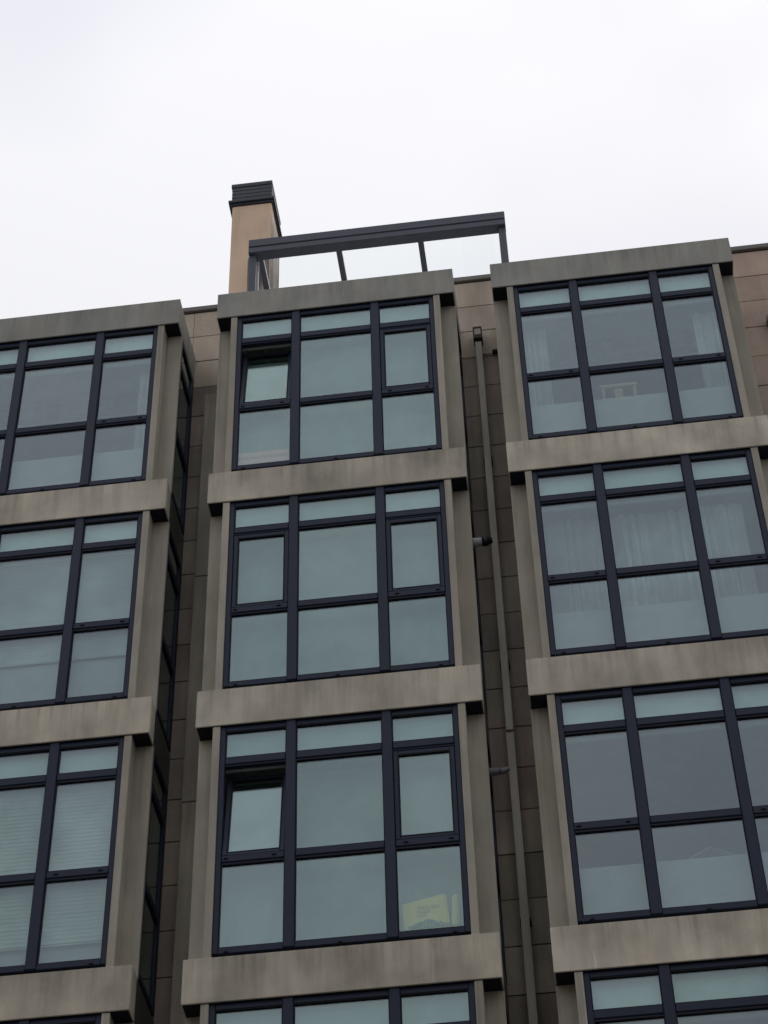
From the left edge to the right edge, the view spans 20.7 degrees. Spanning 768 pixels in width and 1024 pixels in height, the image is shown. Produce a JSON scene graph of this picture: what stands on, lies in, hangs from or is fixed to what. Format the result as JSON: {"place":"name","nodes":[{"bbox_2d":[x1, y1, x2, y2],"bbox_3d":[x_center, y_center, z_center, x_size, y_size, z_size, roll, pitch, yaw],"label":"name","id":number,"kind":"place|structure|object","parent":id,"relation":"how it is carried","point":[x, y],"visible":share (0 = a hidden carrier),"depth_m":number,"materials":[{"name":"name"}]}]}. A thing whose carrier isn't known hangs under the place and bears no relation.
{"place":"outdoors","nodes":[
{"label":"outdoors","id":0,"kind":"place"},
{"bbox_2d":[0,0,767,318],"label":"sky","id":1,"kind":"structure","parent":0,"point":[128,128],"materials":[{"name":"white"}]},
{"bbox_2d":[411,659,429,663],"bbox_3d":[0.351,1.497,19.955,0.220,0.237,0.100,-6,-45,4],"label":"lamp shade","id":2,"kind":"object","parent":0,"point":[422,661],"visible":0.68,"depth_m":19.98,"materials":[{"name":"fabric"}]},
{"bbox_2d":[688,847,734,858],"bbox_3d":[2.820,2.964,18.163,0.405,0.109,0.110,-6,-45,4],"label":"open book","id":3,"kind":"object","parent":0,"point":[708,851],"visible":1,"depth_m":18.16,"materials":[{"name":"white paper"}]},
{"label":"ground","id":4,"kind":"structure","parent":0,"visible":0},
{"bbox_2d":[0,180,767,1023],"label":"apartment building","id":5,"kind":"structure","parent":4,"relation":"on","point":[628,746],"depth_m":20.40,"materials":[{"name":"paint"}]},
{"bbox_2d":[0,793,43,951],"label":"venetian blind","id":6,"kind":"object","parent":5,"relation":"attached to","point":[20,820],"visible":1,"depth_m":18.97,"materials":[{"name":"white plastic"}]},
{"bbox_2d":[0,561,70,667],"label":"venetian blind","id":7,"kind":"object","parent":5,"relation":"attached to","point":[28,603],"visible":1,"depth_m":21.14,"materials":[{"name":"white plastic"}]},
{"bbox_2d":[0,1014,101,1023],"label":"window","id":8,"kind":"structure","parent":5,"relation":"in","point":[93,1019],"depth_m":17.61,"materials":[{"name":"black metal"}]},
{"bbox_2d":[0,737,123,975],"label":"window","id":9,"kind":"structure","parent":5,"relation":"in","point":[53,779],"depth_m":18.81,"materials":[{"name":"black metal"}]},
{"bbox_2d":[0,512,142,710],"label":"window","id":10,"kind":"structure","parent":5,"relation":"in","point":[67,630],"depth_m":20.92,"materials":[{"name":"black metal"}]},
{"bbox_2d":[40,786,114,947],"bbox_3d":[-2.713,3.140,18.844,0.640,1.720,0.024,-6,-45,4],"label":"venetian blind","id":11,"kind":"object","parent":5,"relation":"attached to","point":[81,837],"visible":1,"depth_m":18.85,"materials":[{"name":"white plastic"}]},
{"bbox_2d":[0,327,157,495],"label":"window","id":12,"kind":"structure","parent":5,"relation":"in","point":[90,426],"depth_m":23.05,"materials":[{"name":"black metal"}]},
{"bbox_2d":[71,554,134,660],"bbox_3d":[-2.781,0.927,21.035,0.640,1.390,0.024,-6,-45,4],"label":"venetian blind","id":13,"kind":"object","parent":5,"relation":"attached to","point":[98,592],"visible":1,"depth_m":21.06,"materials":[{"name":"white plastic"}]},
{"bbox_2d":[134,374,149,448],"bbox_3d":[-2.635,-0.897,22.986,0.165,1.840,0.042,-6,-45,4],"label":"curtain","id":14,"kind":"object","parent":5,"relation":"hanging from","point":[141,410],"visible":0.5,"depth_m":23.25,"materials":[{"name":"white fabric"}]},
{"bbox_2d":[138,750,167,1016],"bbox_3d":[-2.139,3.345,19.199,0.088,2.463,0.676,-6,-45,4],"label":"side window","id":15,"kind":"structure","parent":5,"relation":"in","point":[157,811],"depth_m":19.37,"materials":[{"name":"black metal"}]},
{"bbox_2d":[157,528,181,751],"bbox_3d":[-2.204,1.247,21.271,0.088,2.463,0.676,-6,-45,4],"label":"side window","id":16,"kind":"structure","parent":5,"relation":"in","point":[173,575],"depth_m":21.50,"materials":[{"name":"black metal"}]},
{"bbox_2d":[172,342,193,534],"bbox_3d":[-2.269,-0.851,23.344,0.088,2.463,0.676,-6,-45,4],"label":"side window","id":17,"kind":"structure","parent":5,"relation":"in","point":[183,430],"depth_m":23.50,"materials":[{"name":"black metal"}]},
{"bbox_2d":[219,865,283,946],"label":"roller blind","id":18,"kind":"object","parent":5,"relation":"attached to","point":[251,912],"visible":0.65,"depth_m":18.42,"materials":[{"name":"white fabric"}]},
{"bbox_2d":[242,349,270,365],"bbox_3d":[-1.439,-1.840,23.883,0.300,0.327,0.465,-6,-45,4],"label":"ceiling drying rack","id":19,"kind":"object","parent":5,"relation":"hanging from","point":[265,351],"visible":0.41,"depth_m":23.78,"materials":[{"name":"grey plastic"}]},
{"bbox_2d":[229,544,286,681],"bbox_3d":[-1.197,1.047,20.789,0.650,1.975,0.043,-6,-45,4],"label":"roller blind","id":20,"kind":"object","parent":5,"relation":"attached to","point":[258,647],"visible":0.58,"depth_m":20.73,"materials":[{"name":"white fabric"}]},
{"bbox_2d":[238,449,288,465],"bbox_3d":[-1.255,-0.523,22.207,0.640,0.318,0.075,-6,-45,4],"label":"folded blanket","id":21,"kind":"object","parent":5,"relation":"in","point":[263,457],"visible":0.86,"depth_m":22.23,"materials":[{"name":"white fabric"}]},
{"bbox_2d":[238,414,289,453],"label":"roller blind","id":22,"kind":"object","parent":5,"relation":"attached to","point":[265,433],"visible":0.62,"depth_m":22.66,"materials":[{"name":"white fabric"}]},
{"bbox_2d":[300,344,373,458],"bbox_3d":[-0.493,-1.131,22.805,0.880,1.975,0.037,-6,-45,4],"label":"roller blind","id":23,"kind":"object","parent":5,"relation":"attached to","point":[336,429],"visible":0.71,"depth_m":22.81,"materials":[{"name":"white fabric"}]},
{"bbox_2d":[232,296,441,470],"bbox_3d":[-0.510,-1.359,22.885,2.216,2.463,0.226,-6,-45,4],"label":"window","id":24,"kind":"structure","parent":5,"relation":"in","point":[275,386],"depth_m":22.97,"materials":[{"name":"black metal"}]},
{"bbox_2d":[298,534,378,674],"bbox_3d":[-0.428,0.967,20.732,0.880,1.975,0.037,-6,-45,4],"label":"roller blind","id":25,"kind":"object","parent":5,"relation":"attached to","point":[338,639],"visible":0.76,"depth_m":20.73,"materials":[{"name":"white fabric"}]},
{"bbox_2d":[223,481,454,688],"bbox_3d":[-0.454,0.693,20.765,2.216,2.463,0.092,-6,-45,4],"label":"window","id":26,"kind":"structure","parent":5,"relation":"in","point":[290,604],"depth_m":20.75,"materials":[{"name":"black metal"}]},
{"bbox_2d":[296,765,385,940],"bbox_3d":[-0.364,3.065,18.660,0.880,1.975,0.037,-6,-45,4],"label":"roller blind","id":27,"kind":"object","parent":5,"relation":"attached to","point":[340,897],"visible":0.7,"depth_m":18.64,"materials":[{"name":"white fabric"}]},
{"bbox_2d":[212,705,470,956],"bbox_3d":[-0.381,2.838,18.740,2.216,2.463,0.226,-6,-45,4],"label":"window","id":28,"kind":"structure","parent":5,"relation":"in","point":[260,826],"depth_m":18.78,"materials":[{"name":"black metal"}]},
{"bbox_2d":[209,982,476,1023],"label":"window","id":29,"kind":"structure","parent":5,"relation":"in","point":[394,996],"depth_m":17.41,"materials":[{"name":"black metal"}]},
{"bbox_2d":[248,211,508,290],"bbox_3d":[0.013,-2.187,26.105,3.246,2.639,1.400,-6,-45,4],"label":"patio pergola","id":30,"kind":"object","parent":5,"relation":"on","point":[338,242],"visible":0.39,"depth_m":26.43,"materials":[{"name":"metal"}]},
{"bbox_2d":[383,339,435,449],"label":"roller blind","id":31,"kind":"object","parent":5,"relation":"attached to","point":[408,421],"visible":0.56,"depth_m":22.70,"materials":[{"name":"white fabric"}]},
{"bbox_2d":[389,529,448,665],"bbox_3d":[0.341,0.887,20.676,0.650,1.975,0.035,-5,-45,4],"label":"roller blind","id":32,"kind":"object","parent":5,"relation":"attached to","point":[418,630],"visible":0.51,"depth_m":20.62,"materials":[{"name":"white fabric"}]},
{"bbox_2d":[408,919,448,930],"bbox_3d":[0.378,3.521,17.884,0.354,0.154,0.056,-6,-45,4],"label":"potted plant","id":33,"kind":"object","parent":5,"relation":"on","point":[421,924],"visible":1,"depth_m":17.89,"materials":[{"name":"green plant"}]},
{"bbox_2d":[400,894,459,930],"bbox_3d":[0.399,3.438,18.028,0.514,0.364,0.067,-6,-45,4],"label":"sign","id":34,"kind":"object","parent":5,"relation":"in","point":[432,908],"visible":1,"depth_m":18.01,"materials":[{"name":"beige paper"}]},
{"bbox_2d":[397,760,463,930],"bbox_3d":[0.405,2.986,18.603,0.650,1.975,0.035,-5,-45,4],"label":"roller blind","id":35,"kind":"object","parent":5,"relation":"attached to","point":[425,797],"visible":0.53,"depth_m":18.75,"materials":[{"name":"white fabric"}]},
{"bbox_2d":[457,323,471,499],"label":"side window","id":36,"kind":"structure","parent":5,"relation":"in","point":[460,355],"depth_m":23.37,"materials":[{"name":"black metal"}]},
{"bbox_2d":[470,506,487,718],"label":"side window","id":37,"kind":"structure","parent":5,"relation":"in","point":[473,536],"depth_m":21.18,"materials":[{"name":"black metal"}]},
{"bbox_2d":[472,536,492,547],"bbox_3d":[1.004,0.302,21.438,0.209,0.104,0.104,-6,-45,4],"label":"flue pipe","id":38,"kind":"object","parent":5,"relation":"attached to","point":[483,541],"visible":0.92,"depth_m":21.40,"materials":[{"name":"grey metal"}]},
{"bbox_2d":[486,730,506,982],"bbox_3d":[0.962,3.023,18.969,0.088,2.463,0.676,-6,-45,4],"label":"side window","id":39,"kind":"structure","parent":5,"relation":"in","point":[489,758],"depth_m":19.11,"materials":[{"name":"black metal"}]},
{"bbox_2d":[489,767,509,776],"bbox_3d":[1.062,2.386,19.380,0.196,0.096,0.096,-6,-45,4],"label":"flue pipe","id":40,"kind":"object","parent":5,"relation":"attached to","point":[496,771],"visible":0.94,"depth_m":19.35,"materials":[{"name":"grey metal"}]},
{"bbox_2d":[523,329,553,406],"bbox_3d":[1.667,-1.348,22.663,0.280,1.840,0.050,-6,-45,4],"label":"curtain","id":41,"kind":"object","parent":5,"relation":"hanging from","point":[537,359],"visible":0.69,"depth_m":22.93,"materials":[{"name":"white fabric"}]},
{"bbox_2d":[543,518,609,613],"bbox_3d":[1.884,0.752,20.605,0.600,1.850,0.107,-6,-45,4],"label":"curtain","id":42,"kind":"object","parent":5,"relation":"hanging from","point":[574,546],"visible":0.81,"depth_m":20.86,"materials":[{"name":"white fabric"}]},
{"bbox_2d":[600,382,636,398],"bbox_3d":[2.559,-0.859,22.456,0.400,1.075,0.425,-6,-45,4],"label":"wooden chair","id":43,"kind":"object","parent":5,"relation":"on","point":[618,389],"visible":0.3,"depth_m":22.65,"materials":[{"name":"white wood"}]},
{"bbox_2d":[513,265,742,439],"bbox_3d":[2.572,-1.727,22.609,2.216,2.463,0.092,-6,-45,4],"label":"window","id":44,"kind":"structure","parent":5,"relation":"in","point":[656,297],"depth_m":22.54,"materials":[{"name":"black metal"}]},
{"bbox_2d":[532,449,767,656],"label":"window","id":45,"kind":"structure","parent":5,"relation":"in","point":[703,565],"depth_m":20.51,"materials":[{"name":"black metal"}]},
{"bbox_2d":[610,507,703,606],"bbox_3d":[2.673,0.670,20.546,0.930,1.850,0.118,-6,-45,4],"label":"curtain","id":46,"kind":"object","parent":5,"relation":"hanging from","point":[642,539],"visible":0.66,"depth_m":20.81,"materials":[{"name":"white fabric"}]},
{"bbox_2d":[555,675,767,924],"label":"window","id":47,"kind":"structure","parent":5,"relation":"in","point":[747,813],"depth_m":18.39,"materials":[{"name":"black metal"}]},
{"bbox_2d":[583,956,767,1023],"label":"window","id":48,"kind":"structure","parent":5,"relation":"in","point":[670,1011],"depth_m":17.02,"materials":[{"name":"black metal"}]},
{"bbox_2d":[691,310,730,387],"bbox_3d":[3.576,-1.550,22.519,0.350,1.840,0.076,-6,-45,4],"label":"curtain","id":49,"kind":"object","parent":5,"relation":"hanging from","point":[707,334],"visible":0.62,"depth_m":22.79,"materials":[{"name":"white fabric"}]},
{"bbox_2d":[699,503,758,597],"bbox_3d":[3.384,0.589,20.486,0.426,1.850,0.102,1,-45,-3],"label":"curtain","id":50,"kind":"object","parent":5,"relation":"hanging from","point":[724,531],"visible":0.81,"depth_m":20.74,"materials":[{"name":"white fabric"}]}
]}

